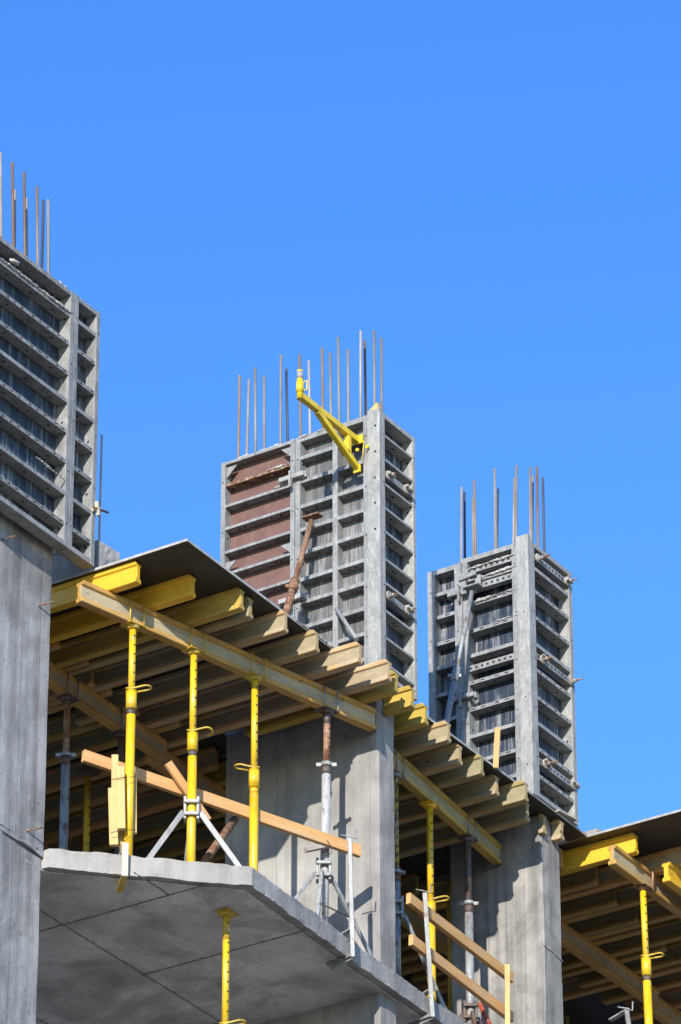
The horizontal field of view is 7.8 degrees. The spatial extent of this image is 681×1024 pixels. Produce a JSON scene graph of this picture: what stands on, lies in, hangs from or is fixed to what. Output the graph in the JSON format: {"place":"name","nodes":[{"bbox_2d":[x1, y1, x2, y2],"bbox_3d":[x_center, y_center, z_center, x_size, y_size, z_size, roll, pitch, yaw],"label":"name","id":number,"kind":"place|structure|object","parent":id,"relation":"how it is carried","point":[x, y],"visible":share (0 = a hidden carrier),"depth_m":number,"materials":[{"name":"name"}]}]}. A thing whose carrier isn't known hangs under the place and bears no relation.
{"place":"outdoors","nodes":[
{"label":"outdoors","id":0,"kind":"place"},
{"bbox_2d":[144,749,225,816],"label":"beam","id":1,"kind":"structure","parent":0,"point":[205,783],"depth_m":43.28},
{"bbox_2d":[45,744,186,794],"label":"timber beam","id":2,"kind":"structure","parent":1,"relation":"on","point":[52,780],"depth_m":43.66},
{"bbox_2d":[44,746,218,820],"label":"timber beam","id":3,"kind":"structure","parent":1,"relation":"on","point":[207,760],"depth_m":44.01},
{"bbox_2d":[43,786,224,844],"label":"timber beam","id":4,"kind":"structure","parent":1,"relation":"on","point":[153,801],"depth_m":44.27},
{"bbox_2d":[81,804,224,852],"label":"timber beam","id":5,"kind":"structure","parent":1,"relation":"on","point":[153,825],"depth_m":44.60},
{"bbox_2d":[0,0,680,831],"label":"sky","id":6,"kind":"structure","parent":0,"point":[490,190],"materials":[{"name":"blue"}]},
{"bbox_2d":[400,902,446,955],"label":"beam","id":7,"kind":"structure","parent":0,"point":[416,919],"depth_m":45.94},
{"bbox_2d":[400,873,419,898],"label":"timber beam","id":8,"kind":"structure","parent":7,"relation":"on","point":[410,883],"depth_m":45.69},
{"bbox_2d":[401,887,617,963],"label":"timber beam","id":9,"kind":"structure","parent":7,"relation":"on","point":[588,904],"depth_m":46.01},
{"bbox_2d":[632,869,663,1023],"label":"steel prop","id":10,"kind":"object","parent":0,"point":[643,889],"visible":1,"depth_m":44.68,"materials":[{"name":"yellow paint"}]},
{"bbox_2d":[608,845,680,918],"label":"beam","id":11,"kind":"structure","parent":10,"relation":"on","point":[628,867],"depth_m":45.08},
{"bbox_2d":[662,862,680,895],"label":"beam","id":12,"kind":"structure","parent":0,"point":[671,879],"depth_m":45.05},
{"bbox_2d":[560,846,680,901],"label":"timber beam","id":13,"kind":"structure","parent":12,"relation":"on","point":[609,877],"depth_m":45.44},
{"label":"ground","id":14,"kind":"structure","parent":0,"visible":0},
{"bbox_2d":[0,512,51,1023],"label":"concrete wall","id":15,"kind":"structure","parent":14,"relation":"on","point":[25,571],"depth_m":39.39,"materials":[{"name":"concrete"}]},
{"bbox_2d":[0,236,74,550],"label":"formwork panel","id":16,"kind":"object","parent":15,"relation":"attached to","point":[37,304],"visible":1,"depth_m":40.81,"materials":[{"name":"metal"}]},
{"bbox_2d":[225,699,395,1023],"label":"concrete pier","id":17,"kind":"structure","parent":14,"relation":"on","point":[361,788],"depth_m":42.32,"materials":[{"name":"concrete"}]},
{"bbox_2d":[34,848,466,1023],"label":"concrete slab","id":18,"kind":"structure","parent":17,"relation":"on","point":[145,946],"depth_m":40.52,"materials":[{"name":"concrete"}]},
{"bbox_2d":[55,673,79,849],"bbox_3d":[-2.285,2.444,41.336,0.159,2.420,0.170,-18,-34,28],"label":"steel prop","id":19,"kind":"object","parent":18,"relation":"on","point":[66,755],"visible":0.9,"depth_m":41.49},
{"bbox_2d":[48,661,166,762],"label":"beam","id":20,"kind":"structure","parent":19,"relation":"on","point":[94,705],"depth_m":42.23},
{"bbox_2d":[46,721,180,766],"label":"timber beam","id":21,"kind":"structure","parent":20,"relation":"on","point":[99,739],"depth_m":43.17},
{"bbox_2d":[76,767,99,851],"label":"steel prop","id":22,"kind":"object","parent":18,"relation":"on","point":[87,773],"visible":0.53,"depth_m":43.31,"materials":[{"name":"yellow paint"}]},
{"bbox_2d":[110,709,125,854],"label":"steel prop","id":23,"kind":"object","parent":18,"relation":"on","point":[120,735],"visible":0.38,"depth_m":42.35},
{"bbox_2d":[116,842,128,892],"bbox_3d":[-1.719,2.799,39.358,0.050,0.332,0.241,7,-30,-12],"label":"edge clamp","id":24,"kind":"object","parent":18,"relation":"attached to","point":[124,851],"visible":1,"depth_m":39.28,"materials":[{"name":"metal"}]},
{"bbox_2d":[120,600,151,855],"bbox_3d":[-1.658,1.809,40.228,0.233,2.420,0.213,-18,-34,28],"label":"steel prop","id":25,"kind":"object","parent":18,"relation":"on","point":[131,627],"visible":0.99,"depth_m":40.25,"materials":[{"name":"yellow paint"}]},
{"bbox_2d":[108,788,117,846],"bbox_3d":[-1.812,2.433,39.827,0.070,0.506,0.045,-2,-30,-1],"label":"tied plank","id":26,"kind":"object","parent":25,"relation":"attached to","point":[112,809],"visible":1,"depth_m":39.80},
{"bbox_2d":[116,766,125,830],"bbox_3d":[-1.752,2.287,39.864,0.066,0.552,0.055,-2,-30,-1],"label":"tied plank","id":27,"kind":"object","parent":25,"relation":"attached to","point":[120,787],"visible":1,"depth_m":39.83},
{"bbox_2d":[147,796,241,865],"bbox_3d":[-1.217,2.802,40.415,1.101,0.881,0.600,4,-30,-7],"label":"prop tripod","id":28,"kind":"object","parent":18,"relation":"on","point":[184,813],"visible":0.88,"depth_m":40.29,"materials":[{"name":"white paint"}]},
{"bbox_2d":[181,625,212,861],"bbox_3d":[-1.172,2.027,40.612,0.233,2.420,0.213,-18,-34,28],"label":"steel prop","id":29,"kind":"object","parent":18,"relation":"on","point":[193,653],"visible":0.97,"depth_m":40.65,"materials":[{"name":"yellow paint"}]},
{"bbox_2d":[164,761,210,819],"bbox_3d":[-1.240,2.273,40.597,0.075,0.572,0.030,-32,-3,-43],"label":"timber board","id":30,"kind":"object","parent":29,"relation":"attached to","point":[175,774],"visible":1,"depth_m":40.59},
{"bbox_2d":[202,816,238,862],"bbox_3d":[-1.002,2.734,41.725,0.070,0.068,1.409,-6,9,10],"label":"slanted strut","id":31,"kind":"object","parent":18,"relation":"on","point":[215,846],"visible":0.75,"depth_m":41.70,"materials":[{"name":"metal"}]},
{"bbox_2d":[234,652,267,870],"bbox_3d":[-0.743,2.265,41.030,0.233,2.420,0.213,-18,-34,28],"label":"steel prop","id":32,"kind":"object","parent":18,"relation":"on","point":[254,679],"visible":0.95,"depth_m":41.06,"materials":[{"name":"yellow paint"}]},
{"bbox_2d":[81,749,361,857],"bbox_3d":[-0.955,2.390,40.828,2.676,0.105,0.046,21,-36,-26],"label":"timber board","id":33,"kind":"object","parent":32,"relation":"on","point":[209,799],"visible":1,"depth_m":40.85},
{"bbox_2d":[76,580,376,731],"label":"beam","id":34,"kind":"structure","parent":32,"relation":"on","point":[177,634],"depth_m":41.36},
{"bbox_2d":[50,561,140,613],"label":"timber beam","id":35,"kind":"structure","parent":34,"relation":"on","point":[116,579],"depth_m":40.74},
{"bbox_2d":[49,574,195,643],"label":"timber beam","id":36,"kind":"structure","parent":34,"relation":"on","point":[156,597],"depth_m":41.05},
{"bbox_2d":[49,587,244,667],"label":"timber beam","id":37,"kind":"structure","parent":34,"relation":"on","point":[211,608],"depth_m":41.41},
{"bbox_2d":[69,596,252,675],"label":"timber beam","id":38,"kind":"structure","parent":34,"relation":"on","point":[245,615],"depth_m":41.46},
{"bbox_2d":[47,610,287,707],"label":"timber beam","id":39,"kind":"structure","parent":34,"relation":"on","point":[266,627],"depth_m":41.79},
{"bbox_2d":[74,630,319,725],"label":"timber beam","id":40,"kind":"structure","parent":34,"relation":"on","point":[277,652],"depth_m":42.11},
{"bbox_2d":[136,642,362,728],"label":"timber beam","id":41,"kind":"structure","parent":34,"relation":"on","point":[313,667],"depth_m":42.34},
{"bbox_2d":[158,659,391,749],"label":"timber beam","id":42,"kind":"structure","parent":34,"relation":"on","point":[346,683],"depth_m":42.59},
{"bbox_2d":[244,670,398,737],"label":"timber beam","id":43,"kind":"structure","parent":34,"relation":"on","point":[310,713],"depth_m":42.60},
{"bbox_2d":[367,408,382,663],"bbox_3d":[0.298,0.251,43.061,0.124,2.630,0.043,-18,-34,28],"label":"corner post","id":44,"kind":"object","parent":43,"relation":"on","point":[375,556],"visible":1,"depth_m":43.06,"materials":[{"name":"metal"}]},
{"bbox_2d":[315,686,339,921],"bbox_3d":[-0.118,2.553,41.534,0.166,2.420,0.228,-18,-34,28],"label":"steel prop","id":45,"kind":"object","parent":18,"relation":"on","point":[326,765],"visible":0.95,"depth_m":41.64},
{"bbox_2d":[293,857,373,956],"bbox_3d":[-0.091,3.177,41.019,1.052,0.816,0.368,15,-33,-24],"label":"prop tripod","id":46,"kind":"object","parent":18,"relation":"on","point":[321,874],"visible":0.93,"depth_m":41.18,"materials":[{"name":"grey metal"}]},
{"bbox_2d":[326,829,356,969],"bbox_3d":[0.004,3.165,40.891,0.293,1.201,0.116,-18,-34,28],"label":"guard post","id":47,"kind":"object","parent":18,"relation":"attached to","point":[334,964],"visible":1,"depth_m":40.75,"materials":[{"name":"metal"}]},
{"bbox_2d":[394,749,405,975],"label":"steel prop","id":48,"kind":"object","parent":18,"relation":"on","point":[398,774],"visible":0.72,"depth_m":42.60,"materials":[{"name":"yellow paint"}]},
{"bbox_2d":[406,884,434,1023],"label":"guard post","id":49,"kind":"object","parent":18,"relation":"attached to","point":[430,1015],"visible":1,"depth_m":41.71,"materials":[{"name":"metal"}]},
{"bbox_2d":[406,893,513,982],"bbox_3d":[1.021,3.627,42.458,0.045,0.100,1.716,-17,-36,27],"label":"railing board","id":50,"kind":"object","parent":49,"relation":"attached to","point":[461,939],"visible":1,"depth_m":42.41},
{"bbox_2d":[409,934,513,1022],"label":"railing board","id":51,"kind":"object","parent":49,"relation":"attached to","point":[462,979],"visible":1,"depth_m":42.24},
{"bbox_2d":[395,896,445,1007],"bbox_3d":[0.399,3.807,42.356,0.488,1.045,0.964,-38,-47,47],"label":"prop tripod","id":52,"kind":"object","parent":18,"relation":"on","point":[404,917],"visible":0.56,"depth_m":42.35,"materials":[{"name":"grey metal"}]},
{"bbox_2d":[419,800,449,1000],"bbox_3d":[0.818,3.517,43.031,0.223,2.227,0.206,-18,-34,28],"label":"steel prop","id":53,"kind":"object","parent":18,"relation":"on","point":[429,806],"visible":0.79,"depth_m":43.25,"materials":[{"name":"yellow paint"}]},
{"bbox_2d":[394,749,501,865],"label":"beam","id":54,"kind":"structure","parent":53,"relation":"on","point":[418,784],"depth_m":43.87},
{"bbox_2d":[203,703,428,786],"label":"timber beam","id":55,"kind":"structure","parent":54,"relation":"on","point":[411,720],"depth_m":42.82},
{"bbox_2d":[211,720,450,811],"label":"timber beam","id":56,"kind":"structure","parent":54,"relation":"on","point":[430,736],"depth_m":43.13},
{"bbox_2d":[223,743,462,827],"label":"timber beam","id":57,"kind":"structure","parent":54,"relation":"on","point":[436,760],"depth_m":43.49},
{"bbox_2d":[398,754,483,800],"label":"timber beam","id":58,"kind":"structure","parent":54,"relation":"on","point":[470,768],"depth_m":43.68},
{"bbox_2d":[399,774,498,824],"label":"timber beam","id":59,"kind":"structure","parent":54,"relation":"on","point":[482,789],"depth_m":44.07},
{"bbox_2d":[399,780,528,838],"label":"timber beam","id":60,"kind":"structure","parent":54,"relation":"on","point":[513,794],"depth_m":44.16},
{"bbox_2d":[399,803,529,858],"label":"timber beam","id":61,"kind":"structure","parent":54,"relation":"on","point":[504,819],"depth_m":44.66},
{"bbox_2d":[438,872,451,1011],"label":"steel prop","id":62,"kind":"object","parent":18,"relation":"on","point":[445,877],"visible":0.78,"depth_m":44.98,"materials":[{"name":"yellow paint"}]},
{"bbox_2d":[457,814,477,1023],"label":"steel prop","id":63,"kind":"object","parent":18,"relation":"on","point":[468,904],"visible":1,"depth_m":43.81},
{"bbox_2d":[458,1000,482,1023],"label":"prop tripod","id":64,"kind":"object","parent":18,"relation":"on","point":[473,1016],"visible":0.98,"depth_m":43.29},
{"bbox_2d":[504,964,509,1023],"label":"wood stake","id":65,"kind":"object","parent":18,"relation":"on","point":[507,989],"visible":1,"depth_m":42.71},
{"bbox_3d":[-7.079,5.292,46.312,0.307,2.836,29.005,-18,-34,28],"label":"rear wall","id":66,"kind":"object","parent":18,"relation":"on","visible":0},
{"bbox_2d":[45,539,355,795],"bbox_3d":[-4.097,2.115,43.646,8.929,0.034,3.334,-18,-34,28],"label":"deck sheet","id":67,"kind":"object","parent":66,"relation":"on","point":[204,569],"visible":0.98,"depth_m":40.94,"materials":[{"name":"brown wood"}]},
{"bbox_2d":[56,294,100,569],"bbox_3d":[-2.163,-0.670,41.239,0.132,2.430,0.363,-18,-34,28],"label":"formwork panel","id":68,"kind":"object","parent":67,"relation":"on","point":[78,551],"visible":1,"depth_m":41.24,"materials":[{"name":"metal"}]},
{"bbox_2d":[52,541,120,581],"bbox_3d":[-2.481,0.432,41.461,1.415,0.736,0.316,-18,-34,28],"label":"concrete upstand","id":69,"kind":"object","parent":67,"relation":"on","point":[63,567],"visible":0.18,"depth_m":41.07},
{"bbox_2d":[220,439,299,618],"bbox_3d":[-0.678,0.590,43.654,0.839,2.624,0.120,-18,-34,28],"label":"formwork panel","id":70,"kind":"object","parent":67,"relation":"on","point":[257,544],"visible":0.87,"depth_m":44.00,"materials":[{"name":"wood"}]},
{"bbox_2d":[283,512,322,614],"bbox_3d":[-0.403,0.674,42.892,0.170,1.748,0.676,-18,-34,28],"label":"leaning prop","id":71,"kind":"object","parent":67,"relation":"on","point":[292,587],"visible":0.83,"depth_m":43.08,"materials":[{"name":"metal"}]},
{"bbox_2d":[295,415,368,666],"bbox_3d":[-0.049,0.395,43.302,0.758,2.610,0.125,-18,-34,28],"label":"formwork panel","id":72,"kind":"object","parent":67,"relation":"on","point":[332,488],"visible":0.77,"depth_m":43.42,"materials":[{"name":"metal"}]},
{"bbox_2d":[296,369,368,473],"bbox_3d":[-0.077,-0.796,43.269,0.196,0.570,0.959,-18,-34,28],"label":"platform bracket","id":73,"kind":"object","parent":72,"relation":"attached to","point":[329,422],"visible":1,"depth_m":43.31,"materials":[{"name":"metal"}]},
{"bbox_2d":[73,716,586,882],"bbox_3d":[-2.358,3.467,46.008,8.919,0.022,3.114,-18,-34,28],"label":"deck sheet","id":74,"kind":"object","parent":66,"relation":"on","point":[416,864],"visible":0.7,"depth_m":44.92,"materials":[{"name":"brown wood"}]},
{"bbox_2d":[382,412,417,700],"bbox_3d":[0.459,0.386,43.277,0.132,2.610,0.545,-18,-34,28],"label":"formwork panel","id":75,"kind":"object","parent":74,"relation":"on","point":[399,559],"visible":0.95,"depth_m":43.37,"materials":[{"name":"metal"}]},
{"bbox_2d":[385,470,413,499],"bbox_3d":[0.497,-0.241,43.602,0.170,0.094,0.540,-18,-34,28],"label":"alignment rail","id":76,"kind":"object","parent":75,"relation":"attached to","point":[406,491],"visible":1,"depth_m":43.60,"materials":[{"name":"metal"}]},
{"bbox_2d":[386,591,414,620],"bbox_3d":[0.508,0.798,43.002,0.190,0.094,0.540,-18,-34,28],"label":"alignment rail","id":77,"kind":"object","parent":75,"relation":"attached to","point":[406,612],"visible":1,"depth_m":43.02,"materials":[{"name":"metal"}]},
{"bbox_2d":[427,563,464,742],"bbox_3d":[0.993,1.648,45.447,0.382,2.570,0.152,-18,-34,28],"label":"formwork panel","id":78,"kind":"object","parent":74,"relation":"on","point":[445,620],"visible":0.59,"depth_m":45.71,"materials":[{"name":"metal"}]},
{"bbox_2d":[444,571,482,722],"bbox_3d":[1.016,1.458,44.943,0.219,2.411,0.731,-18,-34,28],"label":"leaning prop","id":79,"kind":"object","parent":74,"relation":"on","point":[455,676],"visible":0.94,"depth_m":45.24,"materials":[{"name":"grey metal"}]},
{"bbox_2d":[461,543,521,780],"bbox_3d":[1.397,1.506,45.231,0.601,2.600,0.149,-18,-34,28],"label":"formwork panel","id":80,"kind":"object","parent":74,"relation":"on","point":[492,630],"visible":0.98,"depth_m":45.31,"materials":[{"name":"metal"}]},
{"bbox_2d":[467,556,511,574],"bbox_3d":[1.397,0.491,45.783,0.530,0.060,0.068,-18,-34,28],"label":"alignment rail","id":81,"kind":"object","parent":80,"relation":"attached to","point":[486,568],"visible":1,"depth_m":45.77,"materials":[{"name":"metal"}]},
{"bbox_2d":[469,653,513,674],"bbox_3d":[1.391,1.375,45.284,0.550,0.060,0.068,-18,-34,28],"label":"alignment rail","id":82,"kind":"object","parent":80,"relation":"attached to","point":[491,664],"visible":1,"depth_m":45.27,"materials":[{"name":"metal"}]},
{"bbox_2d":[470,553,515,592],"bbox_3d":[1.391,0.565,45.731,0.530,0.251,0.089,-18,-34,28],"label":"alignment rail","id":83,"kind":"object","parent":80,"relation":"attached to","point":[497,582],"visible":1,"depth_m":45.67,"materials":[{"name":"metal"}]},
{"bbox_2d":[516,534,535,795],"bbox_3d":[1.673,1.372,45.037,0.122,2.650,0.048,-18,-34,28],"label":"corner post","id":84,"kind":"object","parent":74,"relation":"on","point":[526,686],"visible":0.98,"depth_m":45.02,"materials":[{"name":"metal"}]},
{"bbox_2d":[530,540,578,825],"bbox_3d":[1.885,1.556,45.320,0.132,2.600,0.741,-18,-34,28],"label":"formwork panel","id":85,"kind":"object","parent":74,"relation":"on","point":[554,699],"visible":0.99,"depth_m":45.38,"materials":[{"name":"metal"}]},
{"bbox_2d":[534,553,576,587],"bbox_3d":[1.952,0.526,45.865,0.230,0.094,0.720,-18,-34,28],"label":"alignment rail","id":86,"kind":"object","parent":85,"relation":"attached to","point":[550,572],"visible":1,"depth_m":45.89,"materials":[{"name":"metal"}]},
{"bbox_2d":[539,758,579,790],"bbox_3d":[1.956,2.340,44.828,0.230,0.094,0.720,-18,-34,28],"label":"alignment rail","id":87,"kind":"object","parent":85,"relation":"attached to","point":[551,772],"visible":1,"depth_m":44.84,"materials":[{"name":"metal"}]},
{"bbox_2d":[537,653,582,686],"bbox_3d":[1.950,1.421,45.356,0.220,0.094,0.720,-18,-34,28],"label":"alignment rail","id":88,"kind":"object","parent":85,"relation":"attached to","point":[554,672],"visible":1,"depth_m":45.38,"materials":[{"name":"metal"}]},
{"bbox_2d":[401,809,680,1023],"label":"deck sheet","id":89,"kind":"object","parent":66,"relation":"on","point":[658,833],"depth_m":45.22,"materials":[{"name":"brown wood"}]},
{"bbox_2d":[383,685,414,716],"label":"timber beam","id":90,"kind":"structure","parent":17,"relation":"attached to","point":[402,701],"depth_m":42.51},
{"bbox_2d":[450,815,562,1023],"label":"concrete pier","id":91,"kind":"structure","parent":14,"relation":"on","point":[516,913],"depth_m":44.37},
{"bbox_3d":[-2.750,8.202,42.553,8.946,0.176,15.407,-18,-34,28],"label":"concrete slab","id":92,"kind":"object","parent":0,"visible":0},
{"bbox_2d":[214,907,246,1023],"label":"steel prop","id":93,"kind":"object","parent":92,"relation":"on","point":[226,914],"visible":1,"depth_m":39.63,"materials":[{"name":"yellow paint"}]},
{"bbox_3d":[-2.878,2.927,44.437,0.080,0.200,2.420,-18,-34,28],"label":"main beam","id":94,"kind":"object","parent":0,"visible":0},
{"bbox_2d":[43,817,59,840],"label":"timber beam","id":95,"kind":"structure","parent":94,"relation":"on","point":[51,829],"depth_m":44.60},
{"bbox_2d":[45,835,81,850],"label":"timber beam","id":96,"kind":"structure","parent":94,"relation":"on","point":[75,843],"depth_m":44.97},
{"bbox_2d":[113,819,224,858],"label":"timber beam","id":97,"kind":"structure","parent":94,"relation":"on","point":[173,845],"depth_m":44.92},
{"bbox_3d":[-1.583,3.928,46.192,0.080,0.200,2.420,-18,-34,28],"label":"main beam","id":98,"kind":"object","parent":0,"visible":0},
{"bbox_2d":[169,847,224,862],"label":"timber beam","id":99,"kind":"structure","parent":98,"relation":"on","point":[219,854],"depth_m":45.05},
{"bbox_3d":[-0.288,4.928,47.948,0.080,0.200,2.420,-18,-34,28],"label":"main beam","id":100,"kind":"object","parent":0,"visible":0},
{"bbox_2d":[401,953,446,975],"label":"timber beam","id":101,"kind":"structure","parent":100,"relation":"on","point":[410,967],"depth_m":47.09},
{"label":"steel prop","id":102,"kind":"object","parent":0,"visible":0},
{"bbox_2d":[561,922,659,1009],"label":"beam","id":103,"kind":"structure","parent":102,"relation":"on","point":[600,961],"depth_m":46.69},
{"bbox_2d":[404,847,563,903],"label":"timber beam","id":104,"kind":"structure","parent":103,"relation":"on","point":[440,889],"depth_m":45.79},
{"bbox_2d":[401,866,598,938],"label":"timber beam","id":105,"kind":"structure","parent":103,"relation":"on","point":[578,880],"depth_m":45.58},
{"bbox_2d":[411,905,639,981],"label":"timber beam","id":106,"kind":"structure","parent":103,"relation":"on","point":[607,922],"depth_m":46.34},
{"bbox_2d":[420,927,648,990],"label":"timber beam","id":107,"kind":"structure","parent":103,"relation":"on","point":[441,980],"depth_m":46.55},
{"bbox_2d":[436,832,638,909],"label":"timber beam","id":108,"kind":"structure","parent":103,"relation":"on","point":[595,854],"depth_m":45.13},
{"bbox_2d":[441,944,666,1006],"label":"timber beam","id":109,"kind":"structure","parent":103,"relation":"on","point":[588,968],"depth_m":46.94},
{"bbox_2d":[562,875,663,923],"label":"timber beam","id":110,"kind":"structure","parent":103,"relation":"on","point":[628,895],"depth_m":45.91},
{"bbox_2d":[561,901,677,947],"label":"timber beam","id":111,"kind":"structure","parent":103,"relation":"on","point":[657,912],"depth_m":46.21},
{"bbox_2d":[561,918,680,971],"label":"timber beam","id":112,"kind":"structure","parent":103,"relation":"on","point":[664,932],"depth_m":46.70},
{"bbox_2d":[562,964,680,1001],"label":"timber beam","id":113,"kind":"structure","parent":103,"relation":"on","point":[571,989],"depth_m":47.53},
{"bbox_2d":[578,940,680,988],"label":"timber beam","id":114,"kind":"structure","parent":103,"relation":"on","point":[672,955],"depth_m":47.10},
{"bbox_2d":[601,971,680,1004],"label":"timber beam","id":115,"kind":"structure","parent":103,"relation":"on","point":[660,983],"depth_m":47.54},
{"bbox_2d":[641,996,680,1023],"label":"beam","id":116,"kind":"structure","parent":103,"relation":"attached to","point":[666,1013],"depth_m":47.67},
{"bbox_2d":[624,986,680,1020],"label":"timber beam","id":117,"kind":"structure","parent":116,"relation":"on","point":[672,996],"depth_m":47.96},
{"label":"steel prop","id":118,"kind":"object","parent":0,"visible":0},
{"bbox_3d":[-4.173,1.927,42.681,0.080,0.200,2.420,-18,-34,28],"label":"main beam","id":119,"kind":"object","parent":118,"relation":"on","visible":0},
{"bbox_2d":[48,669,95,701],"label":"timber beam","id":120,"kind":"structure","parent":119,"relation":"on","point":[86,678],"depth_m":42.14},
{"bbox_2d":[46,709,139,743],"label":"timber beam","id":121,"kind":"structure","parent":119,"relation":"on","point":[55,729],"depth_m":42.90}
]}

